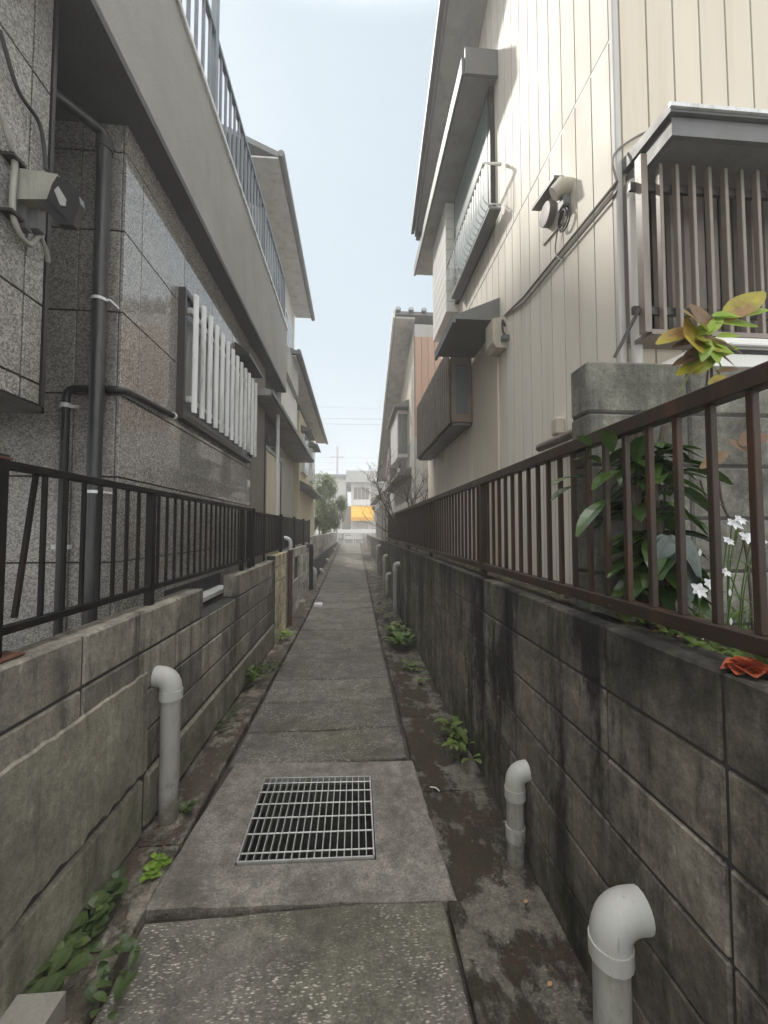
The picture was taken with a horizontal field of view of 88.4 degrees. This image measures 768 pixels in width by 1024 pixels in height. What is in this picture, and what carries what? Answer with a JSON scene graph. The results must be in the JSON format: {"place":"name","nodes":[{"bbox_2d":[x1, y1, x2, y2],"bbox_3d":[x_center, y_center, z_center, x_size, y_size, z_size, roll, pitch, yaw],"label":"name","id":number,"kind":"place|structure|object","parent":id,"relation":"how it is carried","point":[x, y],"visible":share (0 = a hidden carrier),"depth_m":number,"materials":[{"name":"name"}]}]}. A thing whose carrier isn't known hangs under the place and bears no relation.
{"place":"outdoors","nodes":[
{"label":"outdoors","id":0,"kind":"place"},
{"bbox_2d":[42,543,340,1023],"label":"soil strip","id":1,"kind":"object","parent":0,"point":[127,914],"depth_m":1.96,"materials":[{"name":"soil"}]},
{"bbox_2d":[0,991,65,1023],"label":"concrete slab","id":2,"kind":"object","parent":1,"relation":"on","point":[42,1008],"depth_m":1.17,"materials":[{"name":"grey concrete"}]},
{"bbox_2d":[26,923,104,993],"bbox_3d":[-1.071,1.502,1.290,0.217,0.061,0.316,0,-2,-4],"label":"weed","id":3,"kind":"object","parent":1,"relation":"on","point":[71,950],"visible":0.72,"depth_m":1.31,"materials":[{"name":"green plant"}]},
{"bbox_2d":[68,867,128,935],"bbox_3d":[-1.082,1.505,1.523,0.158,0.058,0.306,0,-2,10],"label":"weed","id":4,"kind":"object","parent":1,"relation":"on","point":[101,903],"visible":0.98,"depth_m":1.51,"materials":[{"name":"green plant"}]},
{"bbox_2d":[139,852,171,883],"bbox_3d":[-0.991,1.548,1.723,0.116,0.037,0.150,0,-2,-4],"label":"weed","id":5,"kind":"object","parent":1,"relation":"on","point":[152,867],"visible":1,"depth_m":1.72,"materials":[{"name":"green plant"}]},
{"bbox_2d":[151,665,182,825],"bbox_3d":[-1.121,1.204,2.039,0.141,0.808,0.112,0,-2,-4],"label":"drain pipe","id":6,"kind":"object","parent":1,"relation":"on","point":[166,681],"visible":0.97,"depth_m":2.00,"materials":[{"name":"grey plastic"}]},
{"bbox_2d":[179,799,195,814],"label":"weed","id":7,"kind":"object","parent":1,"relation":"on","point":[183,806],"visible":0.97,"depth_m":2.08,"materials":[{"name":"green plant"}]},
{"bbox_2d":[216,705,242,732],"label":"weed","id":8,"kind":"object","parent":1,"relation":"on","point":[226,719],"visible":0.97,"depth_m":3.07,"materials":[{"name":"green plant"}]},
{"bbox_2d":[243,664,267,685],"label":"weed","id":9,"kind":"object","parent":1,"relation":"on","point":[252,672],"visible":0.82,"depth_m":3.75,"materials":[{"name":"green plant"}]},
{"bbox_2d":[260,659,284,669],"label":"weed","id":10,"kind":"object","parent":1,"relation":"on","point":[268,661],"visible":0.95,"depth_m":4.26,"materials":[{"name":"green plant"}]},
{"bbox_2d":[277,629,294,638],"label":"weed","id":11,"kind":"object","parent":1,"relation":"on","point":[288,632],"visible":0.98,"depth_m":5.32,"materials":[{"name":"green plant"}]},
{"bbox_2d":[299,599,305,605],"bbox_3d":[-1.645,1.754,7.590,0.250,0.114,0.220,0,-2,-4],"label":"stone block","id":12,"kind":"object","parent":1,"relation":"on","point":[302,602],"depth_m":7.50,"materials":[{"name":"grey stone"}]},
{"bbox_2d":[313,567,316,587],"bbox_3d":[-1.668,1.570,9.389,0.144,0.536,0.108,0,-2,-4],"label":"drain pipe","id":13,"kind":"object","parent":1,"relation":"on","point":[314,576],"visible":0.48,"depth_m":9.35,"materials":[{"name":"grey plastic"}]},
{"bbox_2d":[93,543,471,1023],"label":"path","id":14,"kind":"structure","parent":0,"point":[329,698],"depth_m":1.45,"materials":[{"name":"grey concrete"}]},
{"bbox_2d":[84,933,140,1020],"bbox_3d":[-0.864,1.494,1.274,0.156,0.053,0.238,0,-2,-4],"label":"weed","id":15,"kind":"object","parent":14,"relation":"on","point":[124,979],"visible":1,"depth_m":1.27,"materials":[{"name":"green plant"}]},
{"bbox_2d":[344,534,361,542],"bbox_3d":[-1.944,1.722,24.773,1.170,0.685,0.050,0,-2,-4],"label":"barrier","id":16,"kind":"object","parent":14,"relation":"on","point":[352,537],"visible":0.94,"depth_m":24.76,"materials":[{"name":"white metal"}]},
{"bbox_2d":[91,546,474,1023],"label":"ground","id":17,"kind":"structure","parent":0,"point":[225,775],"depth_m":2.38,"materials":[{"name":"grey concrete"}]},
{"bbox_2d":[0,560,274,1017],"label":"block wall","id":18,"kind":"structure","parent":17,"relation":"on","point":[79,737],"depth_m":1.54,"materials":[{"name":"concrete"}]},
{"bbox_2d":[0,453,251,663],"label":"metal fence","id":19,"kind":"object","parent":18,"relation":"on","point":[152,583],"visible":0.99,"depth_m":1.77,"materials":[{"name":"black metal"}]},
{"bbox_2d":[266,552,285,644],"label":"block wall","id":20,"kind":"structure","parent":17,"relation":"on","point":[279,621],"depth_m":5.36,"materials":[{"name":"concrete"}]},
{"bbox_2d":[282,545,308,625],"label":"block wall","id":21,"kind":"structure","parent":17,"relation":"on","point":[300,588],"depth_m":7.42,"materials":[{"name":"grey concrete"}]},
{"bbox_2d":[251,508,309,565],"bbox_3d":[-1.613,0.387,6.902,0.040,0.620,5.370,0,-2,-4],"label":"metal fence","id":22,"kind":"object","parent":21,"relation":"on","point":[296,531],"visible":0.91,"depth_m":5.47,"materials":[{"name":"black metal"}]},
{"bbox_2d":[304,543,312,589],"bbox_3d":[-1.716,1.287,8.873,0.098,1.190,0.660,0,-2,5],"label":"downpipe","id":23,"kind":"object","parent":21,"relation":"attached to","point":[310,546],"visible":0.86,"depth_m":9.11,"materials":[{"name":"grey plastic"}]},
{"bbox_2d":[310,532,337,577],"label":"block wall","id":24,"kind":"structure","parent":17,"relation":"on","point":[324,545],"depth_m":12.62,"materials":[{"name":"concrete"}]},
{"bbox_2d":[366,535,384,576],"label":"block wall","id":25,"kind":"structure","parent":17,"relation":"on","point":[372,542],"depth_m":14.41,"materials":[{"name":"concrete"}]},
{"bbox_2d":[384,541,767,1023],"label":"block wall","id":26,"kind":"structure","parent":17,"relation":"on","point":[642,751],"depth_m":1.13,"materials":[{"name":"concrete"}]},
{"bbox_2d":[393,542,700,646],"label":"leaf litter","id":27,"kind":"object","parent":26,"relation":"on","point":[619,616],"visible":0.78,"depth_m":1.48,"materials":[{"name":"brown plant"}]},
{"bbox_2d":[386,361,767,658],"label":"metal fence","id":28,"kind":"object","parent":26,"relation":"on","point":[419,525],"visible":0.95,"depth_m":1.21,"materials":[{"name":"brown metal"}]},
{"bbox_2d":[720,656,767,677],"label":"dead leaf","id":29,"kind":"object","parent":26,"relation":"on","point":[740,665],"visible":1,"depth_m":0.82,"materials":[{"name":"red plant"}]},
{"bbox_2d":[146,761,456,920],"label":"pavement","id":30,"kind":"structure","parent":0,"point":[205,877],"depth_m":1.74,"materials":[{"name":"concrete"}]},
{"bbox_2d":[236,776,375,865],"bbox_3d":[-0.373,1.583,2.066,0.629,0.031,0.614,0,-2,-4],"label":"drain grate","id":31,"kind":"object","parent":30,"relation":"in","point":[311,780],"visible":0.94,"depth_m":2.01,"materials":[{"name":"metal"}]},
{"bbox_2d":[182,0,438,505],"label":"sky","id":32,"kind":"structure","parent":0,"point":[340,87],"materials":[{"name":"blue"}]},
{"bbox_2d":[314,602,322,606],"bbox_3d":[-1.258,1.781,7.560,0.160,0.080,0.160,0,-2,-4],"label":"stone block","id":33,"kind":"object","parent":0,"point":[318,604],"depth_m":7.49,"materials":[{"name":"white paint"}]},
{"bbox_2d":[338,540,365,542],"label":"road","id":34,"kind":"structure","parent":0,"point":[351,541],"depth_m":28.40,"materials":[{"name":"grey asphalt"}]},
{"bbox_2d":[338,538,365,539],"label":"pavement","id":35,"kind":"structure","parent":0,"point":[352,539],"depth_m":31.27,"materials":[{"name":"concrete"}]},
{"bbox_2d":[314,530,375,538],"bbox_3d":[-4.381,1.768,31.246,14.000,0.750,0.150,0,-2,-4],"label":"guardrail","id":36,"kind":"object","parent":35,"relation":"on","point":[355,531],"visible":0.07,"depth_m":31.33,"materials":[{"name":"white metal"}]},
{"bbox_2d":[360,543,592,1023],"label":"ground","id":37,"kind":"structure","parent":0,"point":[488,914],"depth_m":1.64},
{"bbox_2d":[59,616,574,1007],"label":"leaf litter","id":38,"kind":"object","parent":37,"relation":"on","point":[466,841],"visible":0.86,"depth_m":1.84,"materials":[{"name":"brown plant"}]},
{"bbox_2d":[376,545,379,573],"bbox_3d":[-0.170,1.418,11.745,0.133,0.890,0.086,0,-2,-4],"label":"drain pipe","id":39,"kind":"object","parent":37,"relation":"on","point":[377,559],"visible":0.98,"depth_m":11.72,"materials":[{"name":"grey plastic"}]},
{"bbox_2d":[377,623,389,631],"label":"weed","id":40,"kind":"object","parent":37,"relation":"on","point":[381,627],"visible":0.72,"depth_m":5.78,"materials":[{"name":"green plant"}]},
{"bbox_2d":[382,554,387,589],"bbox_3d":[0.023,1.413,9.200,0.133,0.854,0.086,0,-2,-4],"label":"drain pipe","id":41,"kind":"object","parent":37,"relation":"on","point":[385,556],"visible":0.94,"depth_m":9.18,"materials":[{"name":"grey plastic"}]},
{"bbox_2d":[375,600,395,619],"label":"weed","id":42,"kind":"object","parent":37,"relation":"on","point":[382,610],"visible":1,"depth_m":6.85,"materials":[{"name":"green plant"}]},
{"bbox_2d":[385,572,390,597],"bbox_3d":[0.087,1.553,8.358,0.133,0.560,0.086,0,-2,-4],"label":"drain pipe","id":43,"kind":"object","parent":37,"relation":"on","point":[388,574],"visible":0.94,"depth_m":8.33,"materials":[{"name":"grey plastic"}]},
{"bbox_2d":[392,562,399,617],"bbox_3d":[0.210,1.329,6.736,0.133,0.962,0.086,0,-2,-4],"label":"drain pipe","id":44,"kind":"object","parent":37,"relation":"on","point":[394,568],"visible":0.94,"depth_m":6.71,"materials":[{"name":"grey plastic"}]},
{"bbox_2d":[382,621,415,645],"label":"weed","id":45,"kind":"object","parent":37,"relation":"on","point":[401,634],"visible":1,"depth_m":5.10,"materials":[{"name":"green plant"}]},
{"bbox_2d":[402,657,420,670],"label":"weed","id":46,"kind":"object","parent":37,"relation":"on","point":[413,663],"visible":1,"depth_m":4.20,"materials":[{"name":"green plant"}]},
{"bbox_2d":[434,715,481,763],"bbox_3d":[0.509,1.515,2.657,0.264,0.128,0.643,0,-2,-4],"label":"weed","id":47,"kind":"object","parent":37,"relation":"on","point":[461,734],"visible":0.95,"depth_m":2.64,"materials":[{"name":"green plant"}]},
{"bbox_2d":[504,759,531,871],"bbox_3d":[0.598,1.360,1.770,0.111,0.474,0.091,0,-2,-4],"label":"drain pipe","id":48,"kind":"object","parent":37,"relation":"on","point":[518,776],"visible":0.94,"depth_m":1.74,"materials":[{"name":"grey plastic"}]},
{"bbox_2d":[587,884,655,1023],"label":"drain pipe","id":49,"kind":"object","parent":37,"relation":"on","point":[621,921],"visible":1,"depth_m":1.02,"materials":[{"name":"white plastic"}]},
{"bbox_2d":[420,550,767,660],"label":"ground","id":50,"kind":"structure","parent":0,"point":[546,591],"depth_m":2.38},
{"bbox_2d":[411,0,767,584],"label":"house wall","id":51,"kind":"structure","parent":50,"relation":"on","point":[534,97],"depth_m":2.93,"materials":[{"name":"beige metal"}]},
{"bbox_2d":[418,357,471,458],"bbox_3d":[0.788,-1.337,5.644,0.236,0.743,2.366,0,-2,-4],"label":"bay window","id":52,"kind":"structure","parent":51,"relation":"in","point":[460,367],"depth_m":4.47,"materials":[{"name":"brown glass"}]},
{"bbox_2d":[446,162,501,298],"bbox_3d":[0.922,-2.923,4.273,0.174,0.424,1.451,0,-2,-4],"label":"window grille","id":53,"kind":"object","parent":51,"relation":"attached to","point":[487,223],"depth_m":4.06,"materials":[{"name":"grey metal"}]},
{"bbox_2d":[454,87,495,304],"bbox_3d":[0.996,-3.423,4.496,0.055,1.385,1.359,0,-2,-4],"label":"upper window","id":54,"kind":"structure","parent":51,"relation":"in","point":[482,149],"depth_m":4.19,"materials":[{"name":"grey glass"}]},
{"bbox_2d":[485,316,509,356],"bbox_3d":[1.023,-1.600,3.565,0.128,0.290,0.259,0,-2,-4],"label":"meter box","id":55,"kind":"object","parent":51,"relation":"attached to","point":[497,337],"visible":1,"depth_m":3.51,"materials":[{"name":"beige plastic"}]},
{"bbox_2d":[531,175,562,245],"bbox_3d":[1.118,-2.041,2.699,0.074,0.340,0.323,0,-2,-4],"label":"vent hood","id":56,"kind":"object","parent":51,"relation":"attached to","point":[546,203],"visible":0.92,"depth_m":2.68,"materials":[{"name":"beige plastic"}]},
{"bbox_2d":[549,176,572,261],"bbox_3d":[1.108,-1.858,2.534,0.120,0.499,0.202,0,-2,-4],"label":"outdoor light","id":57,"kind":"object","parent":51,"relation":"attached to","point":[560,189],"visible":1,"depth_m":2.47,"materials":[{"name":"beige plastic"}]},
{"bbox_2d":[613,153,767,357],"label":"barred window","id":58,"kind":"structure","parent":51,"relation":"attached to","point":[691,244],"depth_m":1.90,"materials":[{"name":"beige metal"}]},
{"bbox_2d":[622,101,767,190],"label":"awning","id":59,"kind":"object","parent":51,"relation":"attached to","point":[701,138],"depth_m":1.83,"materials":[{"name":"grey metal"}]},
{"bbox_2d":[455,561,755,658],"bbox_3d":[0.984,0.440,2.533,0.705,0.115,4.005,0,-2,-4],"label":"ground cover","id":60,"kind":"object","parent":50,"relation":"on","point":[693,642],"visible":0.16,"depth_m":1.18,"materials":[{"name":"green plant"}]},
{"bbox_2d":[551,425,733,639],"bbox_3d":[0.812,0.068,1.344,0.616,0.725,0.395,0,-2,-4],"label":"garden shrub","id":61,"kind":"object","parent":50,"relation":"on","point":[667,588],"visible":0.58,"depth_m":1.27,"materials":[{"name":"green plant"}]},
{"bbox_2d":[571,361,767,626],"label":"block wall","id":62,"kind":"structure","parent":50,"relation":"on","point":[604,394],"depth_m":1.50,"materials":[{"name":"grey concrete"}]},
{"bbox_2d":[656,490,701,633],"bbox_3d":[0.894,0.178,1.220,0.150,0.494,0.115,2,-3,-35],"label":"broad leaf plant","id":63,"kind":"object","parent":50,"relation":"on","point":[666,546],"visible":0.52,"depth_m":1.21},
{"bbox_2d":[655,291,767,630],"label":"garden shrub","id":64,"kind":"object","parent":50,"relation":"on","point":[706,352],"visible":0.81,"depth_m":1.25,"materials":[{"name":"green plant"}]},
{"bbox_2d":[661,337,767,366],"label":"equipment casing","id":65,"kind":"object","parent":50,"relation":"on","point":[754,351],"visible":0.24,"depth_m":1.68,"materials":[{"name":"white metal"}]},
{"bbox_2d":[662,516,767,664],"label":"iris plant","id":66,"kind":"object","parent":50,"relation":"on","point":[699,590],"visible":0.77,"depth_m":1.14,"materials":[{"name":"white plant"}]},
{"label":"ground","id":67,"kind":"structure","parent":0,"visible":0},
{"bbox_2d":[0,0,287,651],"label":"granite house","id":68,"kind":"structure","parent":67,"relation":"on","point":[196,334],"depth_m":2.42,"materials":[{"name":"stone"}]},
{"bbox_2d":[0,29,50,262],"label":"conduit","id":69,"kind":"object","parent":68,"relation":"attached to","point":[16,163],"visible":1,"depth_m":1.53,"materials":[{"name":"grey plastic"}]},
{"bbox_2d":[16,169,84,234],"bbox_3d":[-1.334,-1.237,1.594,0.277,0.226,0.094,0,-2,2],"label":"security camera","id":70,"kind":"object","parent":68,"relation":"attached to","point":[56,198],"visible":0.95,"depth_m":1.56,"materials":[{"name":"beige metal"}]},
{"bbox_2d":[54,187,66,206],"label":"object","id":71,"kind":"structure","parent":70,"relation":"in","point":[61,198],"depth_m":1.55,"materials":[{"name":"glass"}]},
{"bbox_2d":[56,89,118,625],"bbox_3d":[-1.643,-0.664,2.079,0.095,3.305,0.435,-1,-3,30],"label":"downpipe","id":72,"kind":"object","parent":68,"relation":"attached to","point":[104,145],"visible":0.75,"depth_m":2.17,"materials":[{"name":"grey plastic"}]},
{"bbox_2d":[51,385,177,636],"bbox_3d":[-1.671,0.133,2.508,0.372,1.749,0.667,0,-2,-4],"label":"gas pipe","id":73,"kind":"object","parent":68,"relation":"attached to","point":[65,406],"visible":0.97,"depth_m":2.20,"materials":[{"name":"metal"}]},
{"bbox_2d":[164,573,219,595],"bbox_3d":[-1.605,0.641,3.389,0.014,0.110,1.150,0,-2,-4],"label":"basement window","id":74,"kind":"structure","parent":68,"relation":"in","point":[205,583],"depth_m":3.45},
{"bbox_2d":[176,287,252,462],"bbox_3d":[-1.628,-1.178,4.036,0.054,1.020,2.053,0,-2,-4],"label":"window frame","id":75,"kind":"structure","parent":68,"relation":"in","point":[185,299],"depth_m":3.21,"materials":[{"name":"grey metal"}]},
{"bbox_2d":[265,450,279,559],"bbox_3d":[-1.876,0.072,6.577,0.054,2.020,1.212,0,-2,-4],"label":"door panel","id":76,"kind":"structure","parent":68,"relation":"in","point":[270,469],"depth_m":6.39,"materials":[{"name":"beige paint"}]},
{"bbox_2d":[222,124,314,550],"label":"terrace house","id":77,"kind":"structure","parent":67,"relation":"on","point":[270,167],"depth_m":7.69,"materials":[{"name":"beige paint"}]},
{"bbox_2d":[275,414,292,625],"bbox_3d":[-1.563,0.095,6.166,0.283,3.340,0.070,0,-2,-4],"label":"downpipe","id":78,"kind":"object","parent":77,"relation":"attached to","point":[290,578],"visible":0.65,"depth_m":6.14,"materials":[{"name":"grey plastic"}]},
{"bbox_2d":[285,309,291,347],"bbox_3d":[-2.311,-4.047,9.484,0.040,1.300,0.900,0,-2,-4],"label":"window","id":79,"kind":"structure","parent":77,"relation":"in","point":[289,333],"depth_m":9.47,"materials":[{"name":"white glass"}]},
{"bbox_2d":[289,347,327,546],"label":"terrace house","id":80,"kind":"structure","parent":67,"relation":"on","point":[310,430],"depth_m":11.29,"materials":[{"name":"beige paint"}]},
{"bbox_2d":[301,433,308,476],"bbox_3d":[-2.332,-1.650,11.688,0.107,1.100,1.100,0,-2,-4],"label":"window","id":81,"kind":"structure","parent":80,"relation":"in","point":[304,466],"depth_m":11.33,"materials":[{"name":"white glass"}]},
{"bbox_2d":[309,448,314,483],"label":"window","id":82,"kind":"structure","parent":80,"relation":"in","point":[311,465],"depth_m":13.24,"materials":[{"name":"grey metal"}]},
{"bbox_2d":[314,513,323,534],"bbox_3d":[-3.001,0.734,15.726,1.088,1.484,1.065,2,-3,-34],"label":"broadleaf tree","id":83,"kind":"object","parent":67,"relation":"on","point":[318,522],"visible":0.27,"depth_m":15.61,"materials":[{"name":"green plant"}]},
{"bbox_2d":[315,471,348,534],"bbox_3d":[-2.593,-0.148,18.701,1.886,3.551,2.248,0,-2,-4],"label":"broadleaf tree","id":84,"kind":"object","parent":67,"relation":"on","point":[331,520],"visible":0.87,"depth_m":18.46,"materials":[{"name":"green plant"}]},
{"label":"ground","id":85,"kind":"structure","parent":0,"visible":0},
{"bbox_2d":[370,497,375,516],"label":"hedge shrub","id":86,"kind":"object","parent":85,"relation":"on","point":[373,507],"visible":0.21,"depth_m":20.21,"materials":[{"name":"plant"}]},
{"bbox_2d":[370,492,389,540],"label":"shed","id":87,"kind":"structure","parent":85,"relation":"on","point":[381,534],"depth_m":13.23,"materials":[{"name":"grey wood"}]},
{"bbox_2d":[357,447,427,549],"bbox_3d":[0.812,-0.075,7.871,2.734,2.240,1.984,0,-2,-4],"label":"bare tree","id":88,"kind":"object","parent":85,"relation":"on","point":[389,501],"visible":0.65,"depth_m":7.65,"materials":[{"name":"brown plant"}]},
{"bbox_2d":[376,306,440,549],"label":"terrace house","id":89,"kind":"structure","parent":85,"relation":"on","point":[413,365],"depth_m":9.73,"materials":[{"name":"grey paint"}]},
{"bbox_2d":[386,447,396,486],"bbox_3d":[0.232,-1.479,13.331,0.229,1.100,1.600,0,-2,-4],"label":"box window","id":90,"kind":"structure","parent":89,"relation":"in","point":[389,477],"depth_m":12.58,"materials":[{"name":"grey metal"}]},
{"bbox_2d":[391,410,407,467],"bbox_3d":[0.402,-1.936,10.844,0.269,1.200,1.820,0,-2,-4],"label":"box window","id":91,"kind":"structure","parent":89,"relation":"in","point":[399,428],"depth_m":9.96,"materials":[{"name":"white"}]},
{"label":"ground","id":92,"kind":"structure","parent":0,"visible":0},
{"bbox_2d":[314,474,347,537],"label":"shop building","id":93,"kind":"structure","parent":92,"relation":"on","point":[341,484],"depth_m":35.85,"materials":[{"name":"white paint"}]},
{"bbox_2d":[331,446,343,473],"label":"utility pole","id":94,"kind":"object","parent":92,"relation":"on","point":[336,459],"visible":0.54,"depth_m":59.89,"materials":[{"name":"grey concrete"}]},
{"bbox_2d":[342,470,385,537],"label":"shop building","id":95,"kind":"structure","parent":92,"relation":"on","point":[356,481],"depth_m":32.88,"materials":[{"name":"white paint"}]},
{"bbox_2d":[353,487,369,499],"bbox_3d":[-1.892,-1.549,33.010,1.373,1.091,0.074,0,-2,-4],"label":"window","id":96,"kind":"structure","parent":95,"relation":"in","point":[359,493],"depth_m":32.98,"materials":[{"name":"grey glass"}]}
]}

